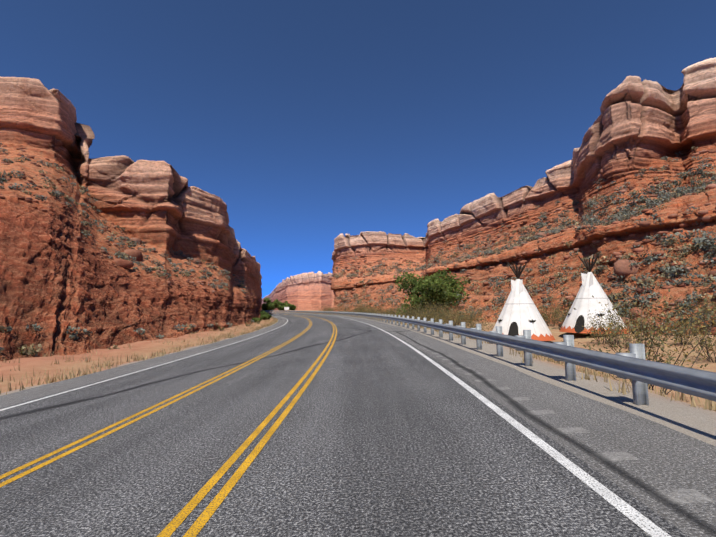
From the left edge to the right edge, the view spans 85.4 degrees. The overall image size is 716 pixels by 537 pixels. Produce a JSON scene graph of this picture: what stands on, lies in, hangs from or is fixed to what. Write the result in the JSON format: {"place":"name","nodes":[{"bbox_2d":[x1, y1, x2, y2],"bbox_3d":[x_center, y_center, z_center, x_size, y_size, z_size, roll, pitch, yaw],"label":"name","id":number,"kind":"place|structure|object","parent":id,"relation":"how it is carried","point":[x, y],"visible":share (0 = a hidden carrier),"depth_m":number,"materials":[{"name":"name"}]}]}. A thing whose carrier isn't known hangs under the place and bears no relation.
{"place":"outdoors","nodes":[
{"label":"outdoors","id":0,"kind":"place"},
{"bbox_2d":[0,77,261,360],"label":"cliff ridge","id":1,"kind":"structure","parent":0,"point":[58,278],"depth_m":46.79,"materials":[{"name":"brown stone"}]},
{"bbox_2d":[0,312,715,536],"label":"road asphalt","id":2,"kind":"structure","parent":0,"point":[378,433],"depth_m":4.33,"materials":[{"name":"grey asphalt"}]},
{"bbox_2d":[0,317,287,410],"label":"white line","id":3,"kind":"object","parent":2,"relation":"on","point":[119,376],"visible":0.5,"depth_m":10.89,"materials":[{"name":"paint"}]},
{"bbox_2d":[0,314,309,478],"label":"yellow line","id":4,"kind":"object","parent":2,"relation":"on","point":[59,450],"visible":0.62,"depth_m":5.92,"materials":[{"name":"paint"}]},
{"bbox_2d":[0,313,311,486],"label":"yellow line","id":5,"kind":"object","parent":2,"relation":"on","point":[66,453],"visible":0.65,"depth_m":5.63,"materials":[{"name":"paint"}]},
{"bbox_2d":[157,314,333,536],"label":"yellow line","id":6,"kind":"object","parent":2,"relation":"on","point":[170,528],"visible":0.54,"depth_m":3.99,"materials":[{"name":"paint"}]},
{"bbox_2d":[183,314,336,536],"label":"yellow line","id":7,"kind":"object","parent":2,"relation":"on","point":[197,526],"visible":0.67,"depth_m":3.97,"materials":[{"name":"paint"}]},
{"bbox_2d":[270,312,671,536],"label":"white line","id":8,"kind":"object","parent":2,"relation":"on","point":[644,523],"visible":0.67,"depth_m":3.50,"materials":[{"name":"paint"}]},
{"bbox_2d":[0,310,715,445],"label":"terrain","id":9,"kind":"structure","parent":0,"point":[686,418],"depth_m":14.40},
{"bbox_2d":[260,314,271,319],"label":"bush leaves","id":10,"kind":"object","parent":9,"relation":"on","point":[266,316],"visible":0.98,"depth_m":83.21,"materials":[{"name":"green plant"}]},
{"bbox_2d":[261,303,274,311],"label":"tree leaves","id":11,"kind":"object","parent":9,"relation":"on","point":[266,306],"visible":0.94,"depth_m":201.88,"materials":[{"name":"green plant"}]},
{"bbox_2d":[263,297,278,308],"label":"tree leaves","id":12,"kind":"object","parent":9,"relation":"on","point":[275,303],"visible":0.65,"depth_m":237.52,"materials":[{"name":"green plant"}]},
{"bbox_2d":[277,301,291,309],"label":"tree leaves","id":13,"kind":"object","parent":9,"relation":"on","point":[280,306],"visible":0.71,"depth_m":246.76,"materials":[{"name":"green plant"}]},
{"bbox_2d":[283,301,296,309],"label":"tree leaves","id":14,"kind":"object","parent":9,"relation":"on","point":[292,306],"visible":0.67,"depth_m":250.57,"materials":[{"name":"green plant"}]},
{"bbox_2d":[0,312,715,410],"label":"dry grass tufts","id":15,"kind":"object","parent":9,"relation":"on","point":[711,405],"visible":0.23,"depth_m":14.35,"materials":[{"name":"beige plant"}]},
{"bbox_2d":[19,277,715,394],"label":"brush","id":16,"kind":"object","parent":9,"relation":"on","point":[449,313],"depth_m":25.94,"materials":[{"name":"brown plant"}]},
{"bbox_2d":[393,268,469,322],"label":"bush","id":17,"kind":"object","parent":9,"relation":"on","point":[443,288],"depth_m":74.48,"materials":[{"name":"green plant"}]},
{"bbox_2d":[265,310,715,405],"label":"guardrail","id":18,"kind":"object","parent":9,"relation":"on","point":[638,368],"visible":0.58,"depth_m":6.40,"materials":[{"name":"metal"}]},
{"bbox_2d":[492,279,554,340],"bbox_3d":[13.950,3.470,33.524,5.296,5.100,5.300,-4,-7,35],"label":"teepee","id":19,"kind":"object","parent":9,"relation":"on","point":[521,310],"visible":0.79,"depth_m":32.18,"materials":[{"name":"fabric"}]},
{"bbox_2d":[511,280,515,293],"bbox_3d":[13.409,1.597,33.502,0.304,1.273,0.584,-6,-8,43],"label":"smoke flap","id":20,"kind":"object","parent":19,"relation":"attached to","point":[513,283],"visible":1,"depth_m":33.58,"materials":[{"name":"fabric"}]},
{"bbox_2d":[507,262,525,278],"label":"teepee poles","id":21,"kind":"object","parent":19,"relation":"on","point":[516,272],"visible":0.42,"depth_m":33.60,"materials":[{"name":"brown wood"}]},
{"bbox_2d":[498,319,535,335],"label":"teepee door","id":22,"kind":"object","parent":19,"relation":"attached to","point":[513,329],"visible":0.88,"depth_m":31.55,"materials":[{"name":"black fabric"}]},
{"bbox_2d":[519,280,522,293],"bbox_3d":[13.919,1.560,33.139,0.304,1.273,0.584,-3,-7,27],"label":"smoke flap","id":23,"kind":"object","parent":19,"relation":"on","point":[520,286],"visible":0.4,"depth_m":33.14,"materials":[{"name":"fabric"}]},
{"bbox_2d":[559,272,628,333],"bbox_3d":[20.789,2.973,34.536,5.400,5.300,5.396,4,-7,-35],"label":"teepee","id":24,"kind":"object","parent":9,"relation":"on","point":[584,302],"visible":0.79,"depth_m":33.52,"materials":[{"name":"fabric"}]},
{"bbox_2d":[581,273,586,286],"bbox_3d":[20.199,1.049,34.714,0.596,1.319,0.308,3,-7,-26],"label":"smoke flap","id":25,"kind":"object","parent":24,"relation":"attached to","point":[583,276],"visible":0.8,"depth_m":34.79,"materials":[{"name":"fabric"}]},
{"bbox_2d":[568,313,603,332],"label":"teepee door","id":26,"kind":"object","parent":24,"relation":"attached to","point":[580,321],"visible":0.88,"depth_m":32.97,"materials":[{"name":"black fabric"}]},
{"bbox_2d":[578,254,597,271],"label":"teepee poles","id":27,"kind":"object","parent":24,"relation":"on","point":[588,267],"visible":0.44,"depth_m":34.67,"materials":[{"name":"brown wood"}]},
{"bbox_2d":[589,273,592,286],"bbox_3d":[20.562,0.995,34.194,0.596,1.319,0.308,6,-8,-43],"label":"smoke flap","id":28,"kind":"object","parent":24,"relation":"attached to","point":[591,280],"visible":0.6,"depth_m":34.17,"materials":[{"name":"fabric"}]},
{"bbox_2d":[0,141,715,355],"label":"shrubs","id":29,"kind":"object","parent":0,"point":[639,290],"visible":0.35,"depth_m":51.47,"materials":[{"name":"green plant"}]},
{"bbox_2d":[112,223,664,333],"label":"boulders","id":30,"kind":"object","parent":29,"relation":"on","point":[621,268],"visible":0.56,"depth_m":41.61,"materials":[{"name":"brown stone"}]},
{"bbox_2d":[0,0,715,297],"label":"sky","id":31,"kind":"structure","parent":0,"point":[313,122],"materials":[{"name":"blue"}]},
{"bbox_2d":[331,57,715,334],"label":"cliff wall","id":32,"kind":"structure","parent":0,"point":[637,126],"depth_m":71.19,"materials":[{"name":"brown stone"}]},
{"label":"ground","id":33,"kind":"structure","parent":0,"visible":0},
{"bbox_2d":[262,271,334,309],"bbox_3d":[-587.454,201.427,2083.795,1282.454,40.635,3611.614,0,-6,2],"label":"cliff wall","id":34,"kind":"structure","parent":33,"relation":"on","point":[309,291],"depth_m":359.13,"materials":[{"name":"stone"}]}
]}

